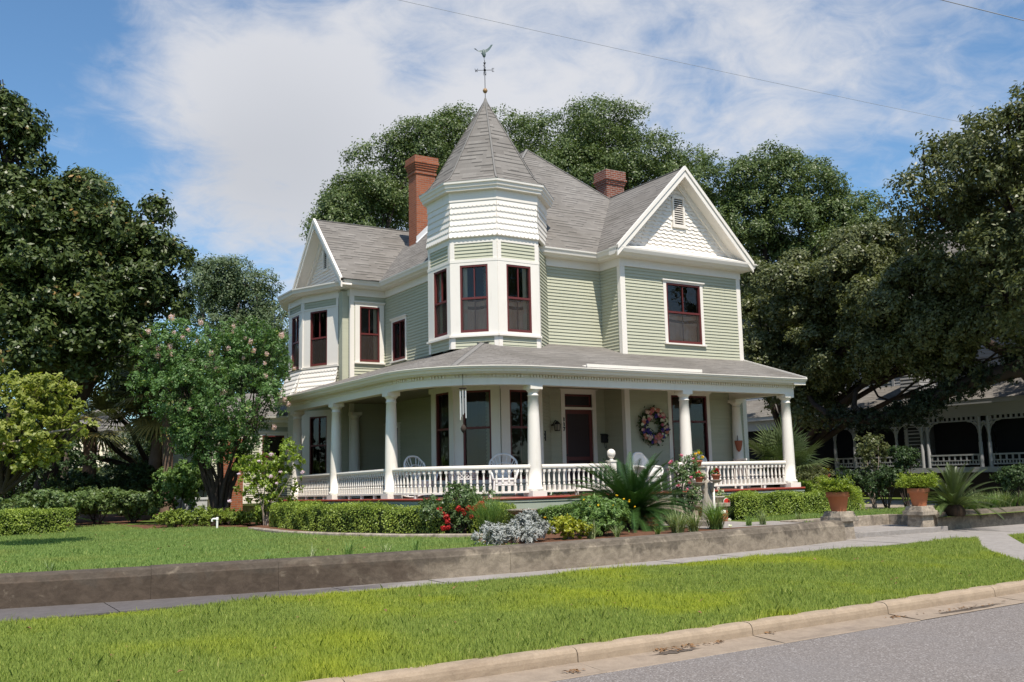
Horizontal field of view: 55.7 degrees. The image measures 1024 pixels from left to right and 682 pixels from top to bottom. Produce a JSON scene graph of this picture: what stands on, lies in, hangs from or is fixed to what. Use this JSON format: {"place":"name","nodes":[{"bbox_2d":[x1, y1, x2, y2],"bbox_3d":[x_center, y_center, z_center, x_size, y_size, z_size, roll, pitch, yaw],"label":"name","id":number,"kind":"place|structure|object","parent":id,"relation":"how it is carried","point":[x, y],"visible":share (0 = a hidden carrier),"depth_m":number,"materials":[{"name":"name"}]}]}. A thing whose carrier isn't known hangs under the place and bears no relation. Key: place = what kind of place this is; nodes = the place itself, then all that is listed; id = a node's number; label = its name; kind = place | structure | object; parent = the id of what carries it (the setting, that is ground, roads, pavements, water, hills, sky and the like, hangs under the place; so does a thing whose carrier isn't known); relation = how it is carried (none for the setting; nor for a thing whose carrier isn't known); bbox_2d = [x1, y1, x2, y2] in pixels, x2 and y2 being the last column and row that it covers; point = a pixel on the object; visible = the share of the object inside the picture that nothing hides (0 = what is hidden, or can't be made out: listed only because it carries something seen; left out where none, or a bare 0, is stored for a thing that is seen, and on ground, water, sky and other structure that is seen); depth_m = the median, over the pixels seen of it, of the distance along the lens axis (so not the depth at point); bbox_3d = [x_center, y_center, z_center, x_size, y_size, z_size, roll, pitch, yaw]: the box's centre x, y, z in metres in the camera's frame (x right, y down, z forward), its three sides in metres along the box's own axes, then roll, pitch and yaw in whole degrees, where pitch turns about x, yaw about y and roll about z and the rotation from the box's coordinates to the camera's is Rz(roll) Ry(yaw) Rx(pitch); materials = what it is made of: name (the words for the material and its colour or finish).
{"place":"outdoors","nodes":[
{"label":"outdoors","id":0,"kind":"place"},
{"bbox_2d":[68,410,142,477],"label":"distant house","id":1,"kind":"structure","parent":0,"point":[103,429],"depth_m":68.04,"materials":[{"name":"beige paint"}]},
{"bbox_2d":[3,529,970,680],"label":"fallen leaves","id":2,"kind":"object","parent":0,"point":[419,595],"visible":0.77,"depth_m":13.04,"materials":[{"name":"brown plant"}]},
{"bbox_2d":[460,487,527,532],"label":"fountain grass","id":3,"kind":"object","parent":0,"point":[490,514],"depth_m":19.68,"materials":[{"name":"green plant"}]},
{"bbox_2d":[0,524,1023,621],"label":"pavement","id":4,"kind":"structure","parent":0,"point":[87,609],"depth_m":14.50,"materials":[{"name":"concrete"}]},
{"bbox_2d":[820,511,858,540],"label":"gate pier","id":5,"kind":"structure","parent":4,"relation":"on","point":[847,518],"depth_m":21.41,"materials":[{"name":"grey concrete"}]},
{"bbox_2d":[812,474,870,513],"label":"potted fern","id":6,"kind":"object","parent":5,"relation":"on","point":[838,494],"visible":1,"depth_m":21.49,"materials":[{"name":"green plant"}]},
{"bbox_2d":[854,524,947,537],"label":"entrance slab","id":7,"kind":"structure","parent":4,"relation":"on","point":[877,530],"depth_m":22.79,"materials":[{"name":"concrete"}]},
{"bbox_2d":[780,514,907,526],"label":"slab kerb","id":8,"kind":"structure","parent":7,"relation":"on","point":[880,519],"depth_m":24.39,"materials":[{"name":"grey concrete"}]},
{"bbox_2d":[0,0,1023,484],"label":"sky","id":9,"kind":"structure","parent":0,"point":[238,110],"materials":[{"name":"blue"}]},
{"bbox_2d":[116,531,1012,640],"bbox_3d":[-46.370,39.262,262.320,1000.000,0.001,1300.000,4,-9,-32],"label":"ground","id":10,"kind":"structure","parent":0,"point":[869,541],"depth_m":14.37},
{"bbox_2d":[0,531,1023,681],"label":"verge","id":11,"kind":"structure","parent":10,"relation":"on","point":[395,638],"depth_m":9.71,"materials":[{"name":"green plant"}]},
{"bbox_2d":[0,492,1023,570],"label":"yard","id":12,"kind":"structure","parent":10,"relation":"on","point":[147,522],"depth_m":25.45,"materials":[{"name":"green plant"}]},
{"bbox_2d":[1,467,39,505],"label":"shrub","id":13,"kind":"object","parent":12,"relation":"on","point":[30,486],"visible":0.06,"depth_m":41.37,"materials":[{"name":"green plant"}]},
{"bbox_2d":[0,507,75,535],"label":"boxwood hedge","id":14,"kind":"object","parent":12,"relation":"on","point":[20,521],"visible":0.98,"depth_m":24.45,"materials":[{"name":"green plant"}]},
{"bbox_2d":[0,451,98,508],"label":"shrub","id":15,"kind":"object","parent":12,"relation":"on","point":[31,481],"visible":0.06,"depth_m":42.54,"materials":[{"name":"green plant"}]},
{"bbox_2d":[0,370,99,495],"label":"dogwood","id":16,"kind":"object","parent":12,"relation":"on","point":[13,466],"visible":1,"depth_m":19.96,"materials":[{"name":"green plant"}]},
{"bbox_2d":[96,432,148,487],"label":"garden shrub","id":17,"kind":"object","parent":12,"relation":"on","point":[134,454],"visible":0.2,"depth_m":42.22,"materials":[{"name":"green plant"}]},
{"bbox_2d":[111,490,160,523],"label":"garden shrub","id":18,"kind":"object","parent":12,"relation":"on","point":[141,502],"visible":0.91,"depth_m":30.06,"materials":[{"name":"green plant"}]},
{"bbox_2d":[108,342,215,519],"bbox_3d":[-11.732,2.947,32.944,4.094,6.396,3.822,4,-9,-32],"label":"cabbage palm","id":19,"kind":"object","parent":12,"relation":"on","point":[167,461],"visible":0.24,"depth_m":32.69,"materials":[{"name":"green plant"}]},
{"bbox_2d":[151,459,202,510],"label":"garden shrub","id":20,"kind":"object","parent":12,"relation":"on","point":[182,479],"visible":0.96,"depth_m":30.54,"materials":[{"name":"green plant"}]},
{"bbox_2d":[184,497,209,518],"bbox_3d":[-10.493,5.602,32.396,0.760,0.720,0.760,0,-8,-7],"label":"cooling unit","id":21,"kind":"object","parent":12,"relation":"on","point":[204,501],"visible":0.16,"depth_m":32.10,"materials":[{"name":"grey metal"}]},
{"bbox_2d":[177,253,288,392],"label":"oak","id":22,"kind":"object","parent":12,"relation":"on","point":[226,286],"visible":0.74,"depth_m":57.71,"materials":[{"name":"green plant"}]},
{"bbox_2d":[0,517,519,572],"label":"lawn grass","id":23,"kind":"structure","parent":12,"relation":"on","point":[83,543],"depth_m":18.25,"materials":[{"name":"green plant"}]},
{"bbox_2d":[248,527,482,537],"bbox_3d":[-3.674,4.297,21.556,8.195,0.130,1.200,-7,-10,37],"label":"bed edging","id":24,"kind":"object","parent":12,"relation":"on","point":[362,534],"visible":0.49,"depth_m":20.48,"materials":[{"name":"grey concrete"}]},
{"bbox_2d":[299,100,520,243],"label":"live oak","id":25,"kind":"object","parent":12,"relation":"on","point":[354,198],"visible":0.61,"depth_m":54.46,"materials":[{"name":"green plant"}]},
{"bbox_2d":[66,513,769,544],"bbox_3d":[-8.980,5.291,27.862,34.325,0.001,15.783,-6,-9,29],"label":"mulch bed","id":26,"kind":"object","parent":12,"relation":"on","point":[114,518],"visible":0.18,"depth_m":22.05,"materials":[{"name":"brown soil"}]},
{"bbox_2d":[3,425,105,507],"bbox_3d":[-14.714,4.088,29.314,4.379,3.121,4.009,4,-9,-32],"label":"garden shrub","id":27,"kind":"object","parent":26,"relation":"on","point":[38,472],"visible":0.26,"depth_m":29.52,"materials":[{"name":"green plant"}]},
{"bbox_2d":[0,486,112,512],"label":"garden shrub","id":28,"kind":"object","parent":26,"relation":"on","point":[56,497],"visible":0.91,"depth_m":27.48,"materials":[{"name":"green plant"}]},
{"bbox_2d":[26,471,117,521],"bbox_3d":[-14.292,5.093,31.531,2.711,1.723,2.660,4,-9,-32],"label":"garden shrub","id":29,"kind":"object","parent":26,"relation":"on","point":[85,479],"visible":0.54,"depth_m":31.20,"materials":[{"name":"green plant"}]},
{"bbox_2d":[34,166,121,486],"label":"oak","id":30,"kind":"object","parent":26,"relation":"on","point":[113,189],"visible":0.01,"depth_m":40.83,"materials":[{"name":"green plant"}]},
{"bbox_2d":[41,376,142,517],"bbox_3d":[-15.809,3.747,36.578,4.341,5.973,5.104,4,-9,-32],"label":"cabbage palm","id":31,"kind":"object","parent":26,"relation":"on","point":[90,442],"visible":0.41,"depth_m":36.24,"materials":[{"name":"green plant"}]},
{"bbox_2d":[66,484,129,523],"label":"garden shrub","id":32,"kind":"object","parent":26,"relation":"on","point":[116,493],"visible":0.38,"depth_m":29.82,"materials":[{"name":"green plant"}]},
{"bbox_2d":[0,79,198,489],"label":"magnolia","id":33,"kind":"object","parent":26,"relation":"on","point":[78,279],"visible":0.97,"depth_m":29.83,"materials":[{"name":"green plant"}]},
{"bbox_2d":[103,460,158,498],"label":"garden shrub","id":34,"kind":"object","parent":26,"relation":"on","point":[139,477],"visible":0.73,"depth_m":32.88,"materials":[{"name":"green plant"}]},
{"bbox_2d":[0,327,287,513],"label":"shade tree","id":35,"kind":"object","parent":26,"relation":"on","point":[141,451],"visible":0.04,"depth_m":37.29,"materials":[{"name":"green plant"}]},
{"bbox_2d":[101,361,207,518],"bbox_3d":[-12.127,3.357,34.133,4.483,6.001,4.678,4,-9,-32],"label":"cabbage palm","id":36,"kind":"object","parent":26,"relation":"on","point":[150,426],"visible":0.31,"depth_m":33.53,"materials":[{"name":"green plant"}]},
{"bbox_2d":[150,508,192,527],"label":"boxwood bush","id":37,"kind":"object","parent":26,"relation":"on","point":[171,516],"visible":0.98,"depth_m":26.64,"materials":[{"name":"green plant"}]},
{"bbox_2d":[183,505,228,525],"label":"boxwood bush","id":38,"kind":"object","parent":26,"relation":"on","point":[205,516],"visible":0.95,"depth_m":26.89,"materials":[{"name":"green plant"}]},
{"bbox_2d":[123,314,295,524],"bbox_3d":[-8.564,2.270,27.933,4.724,6.165,3.503,4,-9,-32],"label":"crape myrtle","id":39,"kind":"object","parent":26,"relation":"on","point":[224,433],"visible":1,"depth_m":27.84,"materials":[{"name":"green plant"}]},
{"bbox_2d":[215,507,251,524],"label":"boxwood bush","id":40,"kind":"object","parent":26,"relation":"on","point":[234,517],"visible":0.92,"depth_m":27.31,"materials":[{"name":"green plant"}]},
{"bbox_2d":[244,508,272,524],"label":"boxwood bush","id":41,"kind":"object","parent":26,"relation":"on","point":[257,518],"visible":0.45,"depth_m":27.06,"materials":[{"name":"green plant"}]},
{"bbox_2d":[227,437,305,524],"bbox_3d":[-6.745,3.900,26.875,2.088,2.474,1.436,0,-8,-11],"label":"hibiscus","id":42,"kind":"object","parent":26,"relation":"on","point":[272,481],"visible":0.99,"depth_m":26.78,"materials":[{"name":"green plant"}]},
{"bbox_2d":[269,500,516,533],"bbox_3d":[-3.440,4.154,23.079,8.536,0.761,2.049,-8,-10,41],"label":"boxwood hedge","id":43,"kind":"object","parent":26,"relation":"on","point":[358,517],"visible":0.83,"depth_m":21.97,"materials":[{"name":"green plant"}]},
{"bbox_2d":[414,479,494,533],"bbox_3d":[-1.220,3.563,20.721,1.791,1.218,1.390,0,-8,-9],"label":"red rose bush","id":44,"kind":"object","parent":26,"relation":"on","point":[461,493],"visible":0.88,"depth_m":20.43,"materials":[{"name":"green plant"}]},
{"bbox_2d":[469,508,555,544],"bbox_3d":[-0.007,3.381,17.579,1.846,0.673,1.053,4,-9,-32],"label":"silver shrub","id":45,"kind":"object","parent":26,"relation":"on","point":[527,526],"visible":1,"depth_m":17.34,"materials":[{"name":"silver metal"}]},
{"bbox_2d":[546,513,593,538],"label":"lime shrub","id":46,"kind":"object","parent":26,"relation":"on","point":[566,528],"visible":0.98,"depth_m":18.26,"materials":[{"name":"yellow plant"}]},
{"bbox_2d":[537,503,623,527],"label":"hedge","id":47,"kind":"object","parent":26,"relation":"on","point":[550,512],"visible":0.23,"depth_m":21.68,"materials":[{"name":"green plant"}]},
{"bbox_2d":[544,493,635,535],"bbox_3d":[1.673,3.459,19.217,1.640,0.884,1.412,-6,-9,29],"label":"daisy bush","id":48,"kind":"object","parent":26,"relation":"on","point":[605,513],"visible":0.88,"depth_m":18.98,"materials":[{"name":"green plant"}]},
{"bbox_2d":[564,451,702,532],"bbox_3d":[2.597,3.530,21.303,3.256,2.226,3.155,4,-9,-32],"label":"sago palm","id":49,"kind":"object","parent":26,"relation":"on","point":[635,488],"visible":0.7,"depth_m":20.98,"materials":[{"name":"green plant"}]},
{"bbox_2d":[658,506,693,532],"bbox_3d":[3.314,3.562,19.435,1.077,0.599,1.049,4,-9,-32],"label":"liriope","id":50,"kind":"object","parent":26,"relation":"on","point":[677,524],"visible":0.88,"depth_m":19.35,"materials":[{"name":"green plant"}]},
{"bbox_2d":[668,452,702,522],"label":"pink rose bush","id":51,"kind":"object","parent":26,"relation":"on","point":[689,469],"visible":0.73,"depth_m":22.71,"materials":[{"name":"green plant"}]},
{"bbox_2d":[679,510,702,531],"bbox_3d":[3.721,3.649,19.812,0.777,0.512,0.828,-8,-11,42],"label":"liriope","id":52,"kind":"object","parent":26,"relation":"on","point":[693,525],"visible":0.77,"depth_m":19.72,"materials":[{"name":"green plant"}]},
{"bbox_2d":[695,494,744,529],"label":"lily clump","id":53,"kind":"object","parent":26,"relation":"on","point":[715,519],"visible":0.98,"depth_m":20.39,"materials":[{"name":"green plant"}]},
{"bbox_2d":[0,520,845,608],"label":"garden wall","id":54,"kind":"structure","parent":12,"relation":"on","point":[59,587],"depth_m":14.52,"materials":[{"name":"concrete"}]},
{"bbox_2d":[173,45,806,525],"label":"victorian house","id":55,"kind":"structure","parent":12,"relation":"on","point":[527,297],"depth_m":27.78,"materials":[{"name":"green paint"}]},
{"bbox_2d":[258,431,287,475],"bbox_3d":[-8.699,4.135,34.815,1.120,1.750,0.840,4,-9,-32],"label":"window","id":56,"kind":"structure","parent":55,"relation":"in","point":[276,437],"depth_m":35.19,"materials":[{"name":"white paint"}]},
{"bbox_2d":[288,312,303,372],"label":"window","id":57,"kind":"structure","parent":55,"relation":"in","point":[296,321],"depth_m":33.39,"materials":[{"name":"white paint"}]},
{"bbox_2d":[301,409,331,490],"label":"window","id":58,"kind":"structure","parent":55,"relation":"in","point":[316,425],"depth_m":31.98,"materials":[{"name":"black glass"}]},
{"bbox_2d":[299,306,338,371],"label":"window","id":59,"kind":"structure","parent":55,"relation":"in","point":[320,326],"depth_m":32.35,"materials":[{"name":"white paint"}]},
{"bbox_2d":[354,301,385,364],"bbox_3d":[-4.839,-0.178,31.940,1.110,2.115,0.840,4,-9,-32],"label":"window","id":60,"kind":"structure","parent":55,"relation":"in","point":[369,316],"depth_m":31.85,"materials":[{"name":"white paint"}]},
{"bbox_2d":[389,314,407,363],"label":"window","id":61,"kind":"structure","parent":55,"relation":"in","point":[398,324],"depth_m":31.38,"materials":[{"name":"white paint"}]},
{"bbox_2d":[402,455,437,497],"bbox_3d":[-2.334,3.385,24.268,0.991,1.049,0.772,-8,-11,42],"label":"rocking chair","id":62,"kind":"object","parent":55,"relation":"on","point":[417,476],"visible":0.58,"depth_m":24.22,"materials":[{"name":"white wood"}]},
{"bbox_2d":[428,264,474,341],"bbox_3d":[-1.657,-0.995,26.645,0.788,2.120,1.309,4,-9,-32],"label":"window","id":63,"kind":"structure","parent":55,"relation":"in","point":[439,301],"depth_m":26.65,"materials":[{"name":"white paint"}]},
{"bbox_2d":[431,390,477,484],"bbox_3d":[-1.531,2.574,26.073,0.788,2.630,1.265,4,-9,-32],"label":"window","id":64,"kind":"structure","parent":55,"relation":"in","point":[442,404],"depth_m":25.93,"materials":[{"name":"black glass"}]},
{"bbox_2d":[459,374,466,433],"bbox_3d":[-1.139,1.451,22.553,0.180,1.410,0.175,4,-9,-32],"label":"wind chime","id":65,"kind":"object","parent":55,"relation":"hanging from","point":[463,406],"visible":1,"depth_m":22.51,"materials":[{"name":"grey metal"}]},
{"bbox_2d":[450,260,498,335],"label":"window","id":66,"kind":"structure","parent":55,"relation":"in","point":[481,320],"depth_m":25.82,"materials":[{"name":"white paint"}]},
{"bbox_2d":[454,388,501,483],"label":"window","id":67,"kind":"structure","parent":55,"relation":"in","point":[494,426],"depth_m":25.31,"materials":[{"name":"black glass"}]},
{"bbox_2d":[489,453,518,495],"bbox_3d":[-0.202,3.285,23.885,0.772,1.049,0.991,-1,-8,-4],"label":"rocking chair","id":68,"kind":"object","parent":55,"relation":"on","point":[505,474],"visible":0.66,"depth_m":23.98,"materials":[{"name":"white wood"}]},
{"bbox_2d":[497,260,540,335],"bbox_3d":[-0.013,-1.084,26.266,1.309,2.120,0.788,4,-9,-32],"label":"window","id":69,"kind":"structure","parent":55,"relation":"in","point":[518,283],"depth_m":26.11,"materials":[{"name":"white paint"}]},
{"bbox_2d":[500,389,543,482],"bbox_3d":[0.075,2.497,25.775,1.285,2.630,0.788,4,-9,-32],"label":"window","id":70,"kind":"structure","parent":55,"relation":"in","point":[513,402],"depth_m":25.81,"materials":[{"name":"black glass"}]},
{"bbox_2d":[559,388,597,491],"bbox_3d":[1.905,2.795,27.451,1.340,2.920,0.140,4,-9,-32],"label":"doorway","id":71,"kind":"structure","parent":55,"relation":"in","point":[578,446],"depth_m":27.51,"materials":[{"name":"white paint"}]},
{"bbox_2d":[632,452,663,485],"bbox_3d":[3.591,3.456,25.686,0.641,1.057,0.772,-9,-11,44],"label":"armchair","id":72,"kind":"object","parent":55,"relation":"on","point":[636,456],"visible":0.42,"depth_m":25.87,"materials":[{"name":"white wicker"}]},
{"bbox_2d":[636,405,670,446],"bbox_3d":[4.024,2.435,27.622,1.245,1.244,0.313,4,-9,-32],"label":"flower wreath","id":73,"kind":"object","parent":55,"relation":"attached to","point":[650,415],"visible":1,"depth_m":27.54,"materials":[{"name":"multicoloured plant"}]},
{"bbox_2d":[661,278,706,346],"bbox_3d":[4.943,-0.765,29.167,1.650,2.090,0.840,4,-9,-32],"label":"window","id":74,"kind":"structure","parent":55,"relation":"in","point":[683,300],"depth_m":29.17,"materials":[{"name":"white paint"}]},
{"bbox_2d":[666,391,712,488],"bbox_3d":[5.040,2.925,28.668,1.720,2.860,0.835,4,-9,-32],"label":"window","id":75,"kind":"structure","parent":55,"relation":"in","point":[699,403],"depth_m":28.97,"materials":[{"name":"black glass"}]},
{"bbox_2d":[491,92,718,491],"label":"live oak","id":76,"kind":"object","parent":12,"relation":"on","point":[588,157],"visible":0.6,"depth_m":57.50,"materials":[{"name":"green plant"}]},
{"bbox_2d":[687,134,884,328],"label":"live oak","id":77,"kind":"object","parent":12,"relation":"on","point":[765,234],"visible":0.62,"depth_m":48.35,"materials":[{"name":"green plant"}]},
{"bbox_2d":[718,487,864,520],"bbox_3d":[7.519,4.294,25.880,5.424,0.775,0.968,5,-10,-36],"label":"boxwood hedge","id":78,"kind":"object","parent":12,"relation":"on","point":[781,502],"visible":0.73,"depth_m":24.95,"materials":[{"name":"green plant"}]},
{"bbox_2d":[748,414,836,477],"bbox_3d":[8.586,3.772,30.201,3.002,3.110,3.318,4,-9,-32],"label":"fan palm","id":79,"kind":"object","parent":12,"relation":"on","point":[771,449],"visible":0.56,"depth_m":29.86,"materials":[{"name":"green plant"}]},
{"bbox_2d":[853,432,889,507],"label":"driveway shrub","id":80,"kind":"object","parent":12,"relation":"on","point":[867,452],"visible":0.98,"depth_m":29.27,"materials":[{"name":"green plant"}]},
{"bbox_2d":[740,214,1023,486],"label":"live oak","id":81,"kind":"object","parent":12,"relation":"on","point":[852,291],"visible":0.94,"depth_m":34.67,"materials":[{"name":"green plant"}]},
{"bbox_2d":[741,229,1023,497],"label":"neighbour house","id":82,"kind":"structure","parent":12,"relation":"on","point":[976,433],"depth_m":37.91,"materials":[{"name":"white paint"}]},
{"bbox_2d":[904,417,925,457],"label":"window","id":83,"kind":"structure","parent":82,"relation":"in","point":[907,433],"depth_m":38.95,"materials":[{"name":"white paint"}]},
{"bbox_2d":[859,463,910,508],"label":"driveway shrub","id":84,"kind":"object","parent":12,"relation":"on","point":[886,475],"visible":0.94,"depth_m":28.02,"materials":[{"name":"green plant"}]},
{"bbox_2d":[885,445,920,506],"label":"driveway shrub","id":85,"kind":"object","parent":12,"relation":"on","point":[905,456],"visible":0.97,"depth_m":28.38,"materials":[{"name":"green plant"}]},
{"bbox_2d":[873,80,1023,359],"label":"live oak","id":86,"kind":"object","parent":12,"relation":"on","point":[991,236],"visible":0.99,"depth_m":29.47,"materials":[{"name":"green plant"}]},
{"bbox_2d":[901,462,1008,519],"bbox_3d":[10.910,3.706,23.986,2.354,1.413,2.433,4,-9,-32],"label":"sago palm","id":87,"kind":"object","parent":12,"relation":"on","point":[952,490],"visible":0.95,"depth_m":23.77,"materials":[{"name":"green plant"}]},
{"bbox_2d":[933,506,1023,530],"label":"garden wall","id":88,"kind":"structure","parent":12,"relation":"on","point":[1014,517],"depth_m":24.62,"materials":[{"name":"concrete"}]},
{"bbox_2d":[989,462,1023,505],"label":"driveway shrub","id":89,"kind":"object","parent":12,"relation":"on","point":[1009,478],"visible":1,"depth_m":26.26,"materials":[{"name":"green plant"}]},
{"bbox_2d":[301,580,1023,681],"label":"kerb","id":90,"kind":"structure","parent":10,"relation":"on","point":[485,666],"depth_m":10.06,"materials":[{"name":"beige concrete"}]},
{"bbox_2d":[451,592,1023,681],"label":"gutter","id":91,"kind":"object","parent":10,"relation":"on","point":[585,668],"visible":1,"depth_m":10.29,"materials":[{"name":"concrete"}]},
{"bbox_2d":[564,603,993,672],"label":"leaf litter","id":92,"kind":"object","parent":91,"relation":"on","point":[577,670],"visible":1,"depth_m":10.16,"materials":[{"name":"brown plant"}]},
{"bbox_2d":[400,0,958,121],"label":"overhead wire","id":93,"kind":"object","parent":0,"point":[666,59],"visible":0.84,"depth_m":47.91,"materials":[{"name":"black metal"}]},
{"bbox_2d":[662,521,795,527],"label":"front walk","id":94,"kind":"structure","parent":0,"point":[736,524],"depth_m":22.16,"materials":[{"name":"concrete"}]},
{"bbox_2d":[693,472,721,526],"bbox_3d":[4.395,3.546,21.758,0.564,1.221,0.600,4,-9,-32],"label":"garden statue","id":95,"kind":"object","parent":94,"relation":"on","point":[707,488],"visible":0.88,"depth_m":21.80,"materials":[{"name":"stone"}]},
{"bbox_2d":[552,603,1023,681],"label":"road","id":96,"kind":"structure","parent":0,"point":[985,645],"depth_m":9.45,"materials":[{"name":"grey asphalt"}]},
{"bbox_2d":[750,504,940,521],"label":"lawn grass","id":97,"kind":"structure","parent":0,"point":[875,511],"depth_m":24.84,"materials":[{"name":"green plant"}]},
{"bbox_2d":[860,500,935,509],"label":"driveway","id":98,"kind":"structure","parent":0,"point":[894,504],"depth_m":32.09,"materials":[{"name":"grey concrete"}]},
{"bbox_2d":[796,465,834,484],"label":"driveway shrub","id":99,"kind":"object","parent":98,"relation":"on","point":[810,476],"visible":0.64,"depth_m":31.92,"materials":[{"name":"green plant"}]},
{"bbox_2d":[833,465,873,487],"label":"driveway shrub","id":100,"kind":"object","parent":98,"relation":"on","point":[857,477],"visible":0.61,"depth_m":29.19,"materials":[{"name":"green plant"}]},
{"bbox_2d":[902,506,937,526],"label":"gate pier","id":101,"kind":"structure","parent":0,"point":[920,516],"depth_m":23.36,"materials":[{"name":"grey concrete"}]},
{"bbox_2d":[892,471,940,505],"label":"potted fern","id":102,"kind":"object","parent":101,"relation":"on","point":[917,489],"visible":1,"depth_m":23.43,"materials":[{"name":"green plant"}]},
{"bbox_2d":[978,534,1023,561],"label":"crossing walk","id":103,"kind":"structure","parent":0,"point":[1010,546],"depth_m":19.44,"materials":[{"name":"concrete"}]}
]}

